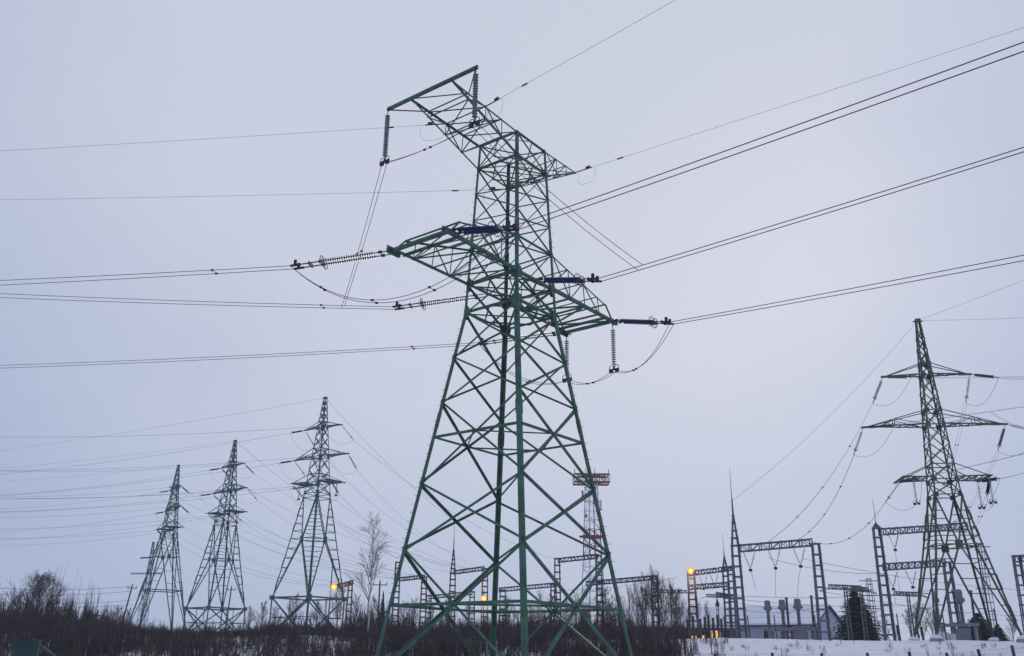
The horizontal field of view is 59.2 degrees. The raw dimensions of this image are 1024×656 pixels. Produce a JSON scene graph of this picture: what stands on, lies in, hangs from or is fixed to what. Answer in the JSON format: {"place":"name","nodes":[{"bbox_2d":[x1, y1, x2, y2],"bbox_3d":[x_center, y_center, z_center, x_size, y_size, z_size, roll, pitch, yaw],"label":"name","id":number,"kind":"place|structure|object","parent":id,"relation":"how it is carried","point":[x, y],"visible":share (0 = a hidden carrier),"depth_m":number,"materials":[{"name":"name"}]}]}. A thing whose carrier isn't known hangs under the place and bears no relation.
{"place":"outdoors","nodes":[
{"label":"outdoors","id":0,"kind":"place"},
{"bbox_2d":[13,639,55,655],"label":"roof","id":1,"kind":"structure","parent":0,"point":[29,647],"depth_m":28.19,"materials":[{"name":"paint"}]},
{"bbox_2d":[0,634,1023,655],"bbox_3d":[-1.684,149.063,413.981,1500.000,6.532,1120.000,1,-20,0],"label":"ground","id":2,"kind":"structure","parent":0,"point":[762,647],"depth_m":68.63,"materials":[{"name":"snow"}]},
{"bbox_2d":[0,570,70,615],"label":"bare tree","id":3,"kind":"object","parent":2,"relation":"on","point":[39,588],"visible":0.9,"depth_m":103.64,"materials":[{"name":"brown plant"}]},
{"bbox_2d":[133,542,159,627],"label":"transmission tower","id":4,"kind":"structure","parent":2,"relation":"on","point":[150,557],"depth_m":197.60,"materials":[{"name":"metal"}]},
{"bbox_2d":[130,465,185,629],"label":"transmission tower","id":5,"kind":"structure","parent":2,"relation":"on","point":[169,556],"depth_m":195.15,"materials":[{"name":"metal"}]},
{"bbox_2d":[183,440,247,631],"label":"transmission tower","id":6,"kind":"structure","parent":2,"relation":"on","point":[208,607],"depth_m":167.96,"materials":[{"name":"metal"}]},
{"bbox_2d":[242,606,255,627],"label":"bare tree","id":7,"kind":"object","parent":2,"relation":"on","point":[250,616],"visible":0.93,"depth_m":142.56,"materials":[{"name":"brown plant"}]},
{"bbox_2d":[254,601,270,623],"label":"bare tree","id":8,"kind":"object","parent":2,"relation":"on","point":[263,609],"visible":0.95,"depth_m":133.41,"materials":[{"name":"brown plant"}]},
{"bbox_2d":[287,594,302,624],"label":"bare tree","id":9,"kind":"object","parent":2,"relation":"on","point":[296,608],"visible":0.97,"depth_m":119.33,"materials":[{"name":"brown plant"}]},
{"bbox_2d":[269,396,349,627],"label":"transmission tower","id":10,"kind":"structure","parent":2,"relation":"on","point":[309,586],"depth_m":138.87,"materials":[{"name":"metal"}]},
{"bbox_2d":[309,600,324,625],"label":"bare tree","id":11,"kind":"object","parent":2,"relation":"on","point":[316,614],"visible":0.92,"depth_m":116.32,"materials":[{"name":"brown plant"}]},
{"bbox_2d":[327,589,349,626],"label":"bare tree","id":12,"kind":"object","parent":2,"relation":"on","point":[337,611],"visible":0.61,"depth_m":152.59,"materials":[{"name":"brown plant"}]},
{"bbox_2d":[0,564,688,639],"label":"back thicket","id":13,"kind":"object","parent":2,"relation":"on","point":[52,605],"visible":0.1,"depth_m":88.79,"materials":[{"name":"brown plant"}]},
{"bbox_2d":[336,580,352,623],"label":"gantry","id":14,"kind":"object","parent":2,"relation":"on","point":[348,590],"visible":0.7,"depth_m":143.94,"materials":[{"name":"metal"}]},
{"bbox_2d":[350,593,364,626],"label":"bare tree","id":15,"kind":"object","parent":2,"relation":"on","point":[357,609],"visible":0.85,"depth_m":114.80,"materials":[{"name":"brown plant"}]},
{"bbox_2d":[0,602,728,655],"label":"slope brush","id":16,"kind":"object","parent":2,"relation":"on","point":[110,627],"visible":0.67,"depth_m":58.51,"materials":[{"name":"brown plant"}]},
{"bbox_2d":[343,511,392,631],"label":"birch tree","id":17,"kind":"object","parent":2,"relation":"on","point":[372,565],"visible":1,"depth_m":77.71,"materials":[{"name":"grey plant"}]},
{"bbox_2d":[366,595,380,622],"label":"bare tree","id":18,"kind":"object","parent":2,"relation":"on","point":[374,604],"visible":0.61,"depth_m":112.84,"materials":[{"name":"brown plant"}]},
{"bbox_2d":[391,562,426,624],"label":"gantry","id":19,"kind":"object","parent":2,"relation":"on","point":[421,593],"visible":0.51,"depth_m":168.09,"materials":[{"name":"metal"}]},
{"bbox_2d":[403,597,420,627],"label":"shrub","id":20,"kind":"object","parent":2,"relation":"on","point":[412,611],"visible":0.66,"depth_m":98.96,"materials":[{"name":"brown plant"}]},
{"bbox_2d":[426,590,474,624],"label":"gantry","id":21,"kind":"object","parent":2,"relation":"on","point":[470,596],"visible":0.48,"depth_m":177.22,"materials":[{"name":"metal"}]},
{"bbox_2d":[448,524,487,624],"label":"gantry","id":22,"kind":"object","parent":2,"relation":"on","point":[483,568],"visible":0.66,"depth_m":159.36,"materials":[{"name":"metal"}]},
{"bbox_2d":[375,65,632,655],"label":"transmission tower","id":23,"kind":"structure","parent":2,"relation":"on","point":[515,300],"depth_m":46.49,"materials":[{"name":"metal"}]},
{"bbox_2d":[4,122,443,150],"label":"earth wire","id":24,"kind":"object","parent":23,"relation":"attached to","point":[430,123],"visible":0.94,"depth_m":50.98,"materials":[{"name":"metal"}]},
{"bbox_2d":[10,187,505,204],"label":"earth wire","id":25,"kind":"object","parent":23,"relation":"attached to","point":[493,188],"visible":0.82,"depth_m":55.59,"materials":[{"name":"metal"}]},
{"bbox_2d":[290,250,390,269],"bbox_3d":[-8.503,-3.343,44.979,5.293,0.577,0.978,-4,-20,12],"label":"tension insulator","id":26,"kind":"object","parent":23,"relation":"attached to","point":[323,261],"visible":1,"depth_m":44.98,"materials":[{"name":"grey glass"}]},
{"bbox_2d":[0,266,289,284],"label":"conductor bundle","id":27,"kind":"object","parent":26,"relation":"attached to","point":[215,273],"visible":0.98,"depth_m":47.20,"materials":[{"name":"metal"}]},
{"bbox_2d":[291,227,516,303],"bbox_3d":[-5.483,-2.646,42.156,12.847,2.954,0.526,-10,-22,26],"label":"jumper cable","id":28,"kind":"object","parent":26,"relation":"hanging from","point":[321,287],"visible":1,"depth_m":41.18,"materials":[{"name":"metal"}]},
{"bbox_2d":[379,108,389,165],"bbox_3d":[-6.644,-10.136,47.660,0.278,3.400,0.654,15,-25,-35],"label":"insulator string","id":29,"kind":"object","parent":23,"relation":"hanging from","point":[386,139],"visible":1,"depth_m":47.53,"materials":[{"name":"grey glass"}]},
{"bbox_2d":[341,125,642,307],"bbox_3d":[-2.927,-5.514,46.086,18.194,6.471,5.984,-9,-22,25],"label":"jumper cable","id":30,"kind":"object","parent":29,"relation":"hanging from","point":[361,251],"visible":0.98,"depth_m":43.81,"materials":[{"name":"metal"}]},
{"bbox_2d":[392,294,484,309],"bbox_3d":[-4.059,-1.403,50.168,5.293,0.577,0.978,-4,-20,12],"label":"tension insulator","id":31,"kind":"object","parent":23,"relation":"attached to","point":[420,303],"visible":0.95,"depth_m":50.20,"materials":[{"name":"grey glass"}]},
{"bbox_2d":[0,293,394,309],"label":"conductor bundle","id":32,"kind":"object","parent":31,"relation":"attached to","point":[205,301],"visible":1,"depth_m":53.39,"materials":[{"name":"metal"}]},
{"bbox_2d":[469,66,479,128],"bbox_3d":[-1.802,-11.357,44.157,0.278,3.400,0.654,15,-25,-35],"label":"insulator string","id":33,"kind":"object","parent":23,"relation":"hanging from","point":[475,99],"visible":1,"depth_m":44.01,"materials":[{"name":"grey glass"}]},
{"bbox_2d":[449,220,518,236],"bbox_3d":[-1.331,-4.447,40.938,3.891,1.083,0.983,-15,-25,37],"label":"tension insulator","id":34,"kind":"object","parent":23,"relation":"attached to","point":[492,229],"visible":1,"depth_m":40.66,"materials":[{"name":"glass"}]},
{"bbox_2d":[512,41,1023,229],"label":"conductor bundle","id":35,"kind":"object","parent":34,"relation":"attached to","point":[783,130],"visible":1,"depth_m":32.00,"materials":[{"name":"metal"}]},
{"bbox_2d":[478,332,555,344],"bbox_3d":[0.525,0.695,55.788,5.293,0.577,0.978,-4,-20,12],"label":"tension insulator","id":36,"kind":"object","parent":23,"relation":"attached to","point":[511,340],"visible":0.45,"depth_m":55.81,"materials":[{"name":"grey glass"}]},
{"bbox_2d":[0,342,477,367],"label":"conductor bundle","id":37,"kind":"object","parent":36,"relation":"attached to","point":[245,355],"visible":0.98,"depth_m":59.50,"materials":[{"name":"metal"}]},
{"bbox_2d":[562,334,571,382],"bbox_3d":[3.333,1.809,54.848,0.278,3.050,0.654,15,-25,-35],"label":"insulator string","id":38,"kind":"object","parent":23,"relation":"hanging from","point":[566,352],"visible":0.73,"depth_m":54.87,"materials":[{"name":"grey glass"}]},
{"bbox_2d":[480,323,672,384],"bbox_3d":[3.761,1.740,53.608,12.562,3.160,1.801,-10,-22,26],"label":"jumper cable","id":39,"kind":"object","parent":38,"relation":"hanging from","point":[599,379],"visible":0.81,"depth_m":52.91,"materials":[{"name":"metal"}]},
{"bbox_2d":[535,273,601,286],"bbox_3d":[2.861,-2.444,46.309,3.891,1.083,0.983,-15,-25,37],"label":"tension insulator","id":40,"kind":"object","parent":23,"relation":"attached to","point":[578,280],"visible":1,"depth_m":45.99,"materials":[{"name":"glass"}]},
{"bbox_2d":[597,147,1023,281],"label":"conductor bundle","id":41,"kind":"object","parent":40,"relation":"attached to","point":[819,211],"visible":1,"depth_m":38.08,"materials":[{"name":"metal"}]},
{"bbox_2d":[486,0,674,118],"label":"earth wire","id":42,"kind":"object","parent":23,"relation":"attached to","point":[497,98],"visible":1,"depth_m":45.11,"materials":[{"name":"metal"}]},
{"bbox_2d":[609,324,618,372],"bbox_3d":[5.952,1.148,52.953,0.278,3.050,0.654,15,-25,-35],"label":"insulator string","id":43,"kind":"object","parent":23,"relation":"hanging from","point":[613,354],"visible":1,"depth_m":52.79,"materials":[{"name":"grey glass"}]},
{"bbox_2d":[612,316,673,327],"bbox_3d":[7.489,-0.336,51.956,3.891,1.083,0.983,-15,-25,37],"label":"tension insulator","id":44,"kind":"object","parent":23,"relation":"attached to","point":[667,321],"visible":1,"depth_m":51.69,"materials":[{"name":"glass"}]},
{"bbox_2d":[671,255,1023,323],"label":"conductor bundle","id":45,"kind":"object","parent":44,"relation":"attached to","point":[855,287],"visible":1,"depth_m":44.14,"materials":[{"name":"metal"}]},
{"bbox_2d":[575,27,1023,182],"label":"earth wire","id":46,"kind":"object","parent":23,"relation":"attached to","point":[587,167],"visible":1,"depth_m":47.05,"materials":[{"name":"metal"}]},
{"bbox_2d":[497,595,516,624],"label":"shrub","id":47,"kind":"object","parent":2,"relation":"on","point":[508,608],"visible":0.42,"depth_m":97.23,"materials":[{"name":"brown plant"}]},
{"bbox_2d":[499,582,556,622],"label":"gantry","id":48,"kind":"object","parent":2,"relation":"on","point":[502,589],"visible":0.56,"depth_m":153.73,"materials":[{"name":"metal"}]},
{"bbox_2d":[542,592,562,626],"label":"shrub","id":49,"kind":"object","parent":2,"relation":"on","point":[552,597],"visible":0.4,"depth_m":95.45,"materials":[{"name":"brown plant"}]},
{"bbox_2d":[554,554,602,627],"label":"gantry","id":50,"kind":"object","parent":2,"relation":"on","point":[580,559],"visible":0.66,"depth_m":145.41,"materials":[{"name":"metal"}]},
{"bbox_2d":[572,468,609,620],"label":"antenna mast","id":51,"kind":"object","parent":2,"relation":"on","point":[595,476],"visible":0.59,"depth_m":227.11,"materials":[{"name":"metal"}]},
{"bbox_2d":[183,645,1022,655],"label":"fence","id":52,"kind":"object","parent":2,"relation":"on","point":[1013,651],"visible":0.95,"depth_m":48.92,"materials":[{"name":"metal"}]},
{"bbox_2d":[593,587,618,628],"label":"shrub","id":53,"kind":"object","parent":2,"relation":"on","point":[605,596],"visible":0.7,"depth_m":89.95,"materials":[{"name":"brown plant"}]},
{"bbox_2d":[586,575,659,635],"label":"gantry","id":54,"kind":"object","parent":2,"relation":"on","point":[623,581],"visible":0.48,"depth_m":146.24,"materials":[{"name":"metal"}]},
{"bbox_2d":[623,586,634,625],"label":"sapling","id":55,"kind":"object","parent":2,"relation":"on","point":[629,596],"visible":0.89,"depth_m":82.23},
{"bbox_2d":[630,577,646,635],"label":"sapling","id":56,"kind":"object","parent":2,"relation":"on","point":[635,597],"visible":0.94,"depth_m":80.64,"materials":[{"name":"plant"}]},
{"bbox_2d":[630,585,650,630],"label":"shrub","id":57,"kind":"object","parent":2,"relation":"on","point":[643,611],"visible":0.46,"depth_m":95.72,"materials":[{"name":"brown plant"}]},
{"bbox_2d":[634,572,651,627],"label":"sapling","id":58,"kind":"object","parent":2,"relation":"on","point":[645,594],"visible":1,"depth_m":78.66,"materials":[{"name":"plant"}]},
{"bbox_2d":[643,565,661,635],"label":"sapling","id":59,"kind":"object","parent":2,"relation":"on","point":[654,592],"visible":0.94,"depth_m":80.63,"materials":[{"name":"plant"}]},
{"bbox_2d":[643,579,670,630],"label":"shrub","id":60,"kind":"object","parent":2,"relation":"on","point":[660,608],"visible":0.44,"depth_m":92.02,"materials":[{"name":"brown plant"}]},
{"bbox_2d":[649,571,668,622],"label":"sapling","id":61,"kind":"object","parent":2,"relation":"on","point":[662,593],"visible":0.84,"depth_m":82.50,"materials":[{"name":"plant"}]},
{"bbox_2d":[658,578,680,635],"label":"sapling","id":62,"kind":"object","parent":2,"relation":"on","point":[670,598],"visible":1,"depth_m":79.55,"materials":[{"name":"plant"}]},
{"bbox_2d":[662,584,693,634],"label":"shrub","id":63,"kind":"object","parent":2,"relation":"on","point":[675,610],"visible":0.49,"depth_m":93.49,"materials":[{"name":"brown plant"}]},
{"bbox_2d":[672,592,685,632],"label":"sapling","id":64,"kind":"object","parent":2,"relation":"on","point":[677,600],"visible":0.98,"depth_m":81.34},
{"bbox_2d":[638,625,740,638],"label":"building","id":65,"kind":"structure","parent":2,"relation":"on","point":[728,631],"depth_m":149.82,"materials":[{"name":"grey"}]},
{"bbox_2d":[685,604,694,632],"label":"sapling","id":66,"kind":"object","parent":2,"relation":"on","point":[687,615],"visible":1,"depth_m":80.05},
{"bbox_2d":[689,594,701,637],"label":"sapling","id":67,"kind":"object","parent":2,"relation":"on","point":[695,598],"visible":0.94,"depth_m":84.15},
{"bbox_2d":[701,594,722,637],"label":"bus support","id":68,"kind":"object","parent":2,"relation":"on","point":[711,595],"visible":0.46,"depth_m":151.41,"materials":[{"name":"metal"}]},
{"bbox_2d":[687,565,740,638],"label":"gantry","id":69,"kind":"object","parent":2,"relation":"on","point":[694,574],"visible":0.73,"depth_m":136.10,"materials":[{"name":"metal"}]},
{"bbox_2d":[599,604,841,639],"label":"long shed","id":70,"kind":"structure","parent":2,"relation":"on","point":[757,631],"depth_m":149.55,"materials":[{"name":"grey metal"}]},
{"bbox_2d":[716,544,733,637],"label":"gantry","id":71,"kind":"object","parent":2,"relation":"on","point":[724,595],"visible":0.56,"depth_m":143.80,"materials":[{"name":"metal"}]},
{"bbox_2d":[763,600,774,638],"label":"current transformer","id":72,"kind":"object","parent":2,"relation":"on","point":[767,608],"visible":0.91,"depth_m":91.57,"materials":[{"name":"grey paint"}]},
{"bbox_2d":[729,468,831,640],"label":"gantry","id":73,"kind":"object","parent":2,"relation":"on","point":[815,576],"visible":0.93,"depth_m":89.18,"materials":[{"name":"metal"}]},
{"bbox_2d":[778,599,788,638],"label":"current transformer","id":74,"kind":"object","parent":2,"relation":"on","point":[782,607],"visible":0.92,"depth_m":91.59,"materials":[{"name":"grey paint"}]},
{"bbox_2d":[785,597,791,637],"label":"bushing column","id":75,"kind":"structure","parent":2,"relation":"on","point":[787,605],"depth_m":92.51,"materials":[{"name":"grey ceramic"}]},
{"bbox_2d":[765,627,817,639],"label":"steel platform","id":76,"kind":"structure","parent":2,"relation":"on","point":[796,633],"depth_m":90.21,"materials":[{"name":"grey paint"}]},
{"bbox_2d":[793,598,802,626],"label":"current transformer","id":77,"kind":"object","parent":76,"relation":"on","point":[797,606],"visible":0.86,"depth_m":91.68,"materials":[{"name":"grey paint"}]},
{"bbox_2d":[810,595,818,639],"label":"bushing column","id":78,"kind":"structure","parent":2,"relation":"on","point":[811,607],"depth_m":92.52,"materials":[{"name":"grey ceramic"}]},
{"bbox_2d":[820,584,869,639],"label":"bus support","id":79,"kind":"object","parent":2,"relation":"on","point":[846,588],"visible":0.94,"depth_m":96.08,"materials":[{"name":"metal"}]},
{"bbox_2d":[825,590,891,640],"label":"spruce tree","id":80,"kind":"object","parent":2,"relation":"on","point":[856,622],"visible":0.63,"depth_m":115.21,"materials":[{"name":"green plant"}]},
{"bbox_2d":[715,638,1002,655],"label":"dry weeds","id":81,"kind":"object","parent":2,"relation":"on","point":[984,644],"visible":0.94,"depth_m":66.18,"materials":[{"name":"plant"}]},
{"bbox_2d":[697,608,1023,640],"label":"yard fence","id":82,"kind":"object","parent":2,"relation":"on","point":[814,617],"visible":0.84,"depth_m":82.13,"materials":[{"name":"metal"}]},
{"bbox_2d":[845,587,876,640],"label":"bus support","id":83,"kind":"object","parent":2,"relation":"on","point":[864,612],"visible":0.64,"depth_m":99.49,"materials":[{"name":"metal"}]},
{"bbox_2d":[859,578,880,636],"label":"distant pylon","id":84,"kind":"object","parent":2,"relation":"on","point":[870,584],"visible":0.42,"depth_m":317.24,"materials":[{"name":"metal"}]},
{"bbox_2d":[863,612,879,640],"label":"spruce tree","id":85,"kind":"object","parent":2,"relation":"on","point":[871,623],"visible":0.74,"depth_m":113.59,"materials":[{"name":"green plant"}]},
{"bbox_2d":[886,591,926,636],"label":"bus support","id":86,"kind":"object","parent":2,"relation":"on","point":[907,595],"visible":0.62,"depth_m":107.40,"materials":[{"name":"metal"}]},
{"bbox_2d":[902,606,913,636],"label":"bare tree","id":87,"kind":"object","parent":2,"relation":"on","point":[908,620],"visible":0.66,"depth_m":122.00,"materials":[{"name":"brown plant"}]},
{"bbox_2d":[908,636,919,639],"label":"tower plinth","id":88,"kind":"structure","parent":2,"relation":"on","point":[913,638],"depth_m":86.97,"materials":[{"name":"concrete"}]},
{"bbox_2d":[861,318,1022,636],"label":"transmission tower","id":89,"kind":"structure","parent":88,"relation":"on","point":[958,543],"depth_m":88.02,"materials":[{"name":"metal"}]},
{"bbox_2d":[768,403,872,541],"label":"conductor bundle","id":90,"kind":"object","parent":89,"relation":"attached to","point":[825,483],"visible":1,"depth_m":90.58,"materials":[{"name":"metal"}]},
{"bbox_2d":[871,504,967,640],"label":"gantry","id":91,"kind":"object","parent":2,"relation":"on","point":[886,569],"visible":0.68,"depth_m":98.33,"materials":[{"name":"metal"}]},
{"bbox_2d":[910,602,928,636],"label":"bare tree","id":92,"kind":"object","parent":2,"relation":"on","point":[914,614],"visible":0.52,"depth_m":119.32,"materials":[{"name":"brown plant"}]},
{"bbox_2d":[921,606,933,634],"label":"bare tree","id":93,"kind":"object","parent":2,"relation":"on","point":[927,612],"visible":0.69,"depth_m":120.31,"materials":[{"name":"brown plant"}]},
{"bbox_2d":[929,634,943,641],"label":"tower plinth","id":94,"kind":"structure","parent":2,"relation":"on","point":[934,637],"depth_m":80.08,"materials":[{"name":"concrete"}]},
{"bbox_2d":[951,589,960,627],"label":"bushing column","id":95,"kind":"structure","parent":2,"relation":"on","point":[954,600],"depth_m":91.97,"materials":[{"name":"grey ceramic"}]},
{"bbox_2d":[940,623,979,640],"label":"steel platform","id":96,"kind":"structure","parent":2,"relation":"on","point":[963,632],"depth_m":90.37,"materials":[{"name":"grey paint"}]},
{"bbox_2d":[955,589,970,627],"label":"current transformer","id":97,"kind":"object","parent":96,"relation":"on","point":[960,599],"visible":0.73,"depth_m":92.92,"materials":[{"name":"grey paint"}]},
{"bbox_2d":[969,590,981,640],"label":"bushing column","id":98,"kind":"structure","parent":2,"relation":"on","point":[973,608],"depth_m":91.65,"materials":[{"name":"grey ceramic"}]},
{"bbox_2d":[967,613,1004,640],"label":"conifer tree","id":99,"kind":"object","parent":2,"relation":"on","point":[985,634],"visible":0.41,"depth_m":105.38,"materials":[{"name":"green plant"}]},
{"bbox_2d":[976,544,997,626],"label":"distant pylon","id":100,"kind":"object","parent":2,"relation":"on","point":[985,576],"visible":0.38,"depth_m":289.44,"materials":[{"name":"metal"}]},
{"bbox_2d":[993,624,1012,640],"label":"conifer tree","id":101,"kind":"object","parent":2,"relation":"on","point":[1002,632],"visible":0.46,"depth_m":106.04,"materials":[{"name":"green plant"}]},
{"bbox_2d":[1004,615,1015,640],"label":"bare tree","id":102,"kind":"object","parent":2,"relation":"on","point":[1012,630],"visible":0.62,"depth_m":104.56,"materials":[{"name":"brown plant"}]},
{"bbox_2d":[1011,554,1023,633],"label":"gantry","id":103,"kind":"object","parent":2,"relation":"on","point":[1020,565],"visible":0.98,"depth_m":100.65,"materials":[{"name":"metal"}]},
{"bbox_2d":[0,0,1023,641],"label":"sky","id":104,"kind":"structure","parent":0,"point":[739,392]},
{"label":"tension insulator","id":105,"kind":"object","parent":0,"visible":0},
{"bbox_2d":[26,484,322,498],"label":"conductor","id":106,"kind":"object","parent":105,"relation":"attached to","point":[150,495],"visible":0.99,"depth_m":144.75,"materials":[{"name":"metal"}]},
{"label":"tension insulator","id":107,"kind":"object","parent":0,"visible":0},
{"bbox_2d":[0,455,324,470],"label":"conductor","id":108,"kind":"object","parent":107,"relation":"attached to","point":[138,467],"visible":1,"depth_m":143.69,"materials":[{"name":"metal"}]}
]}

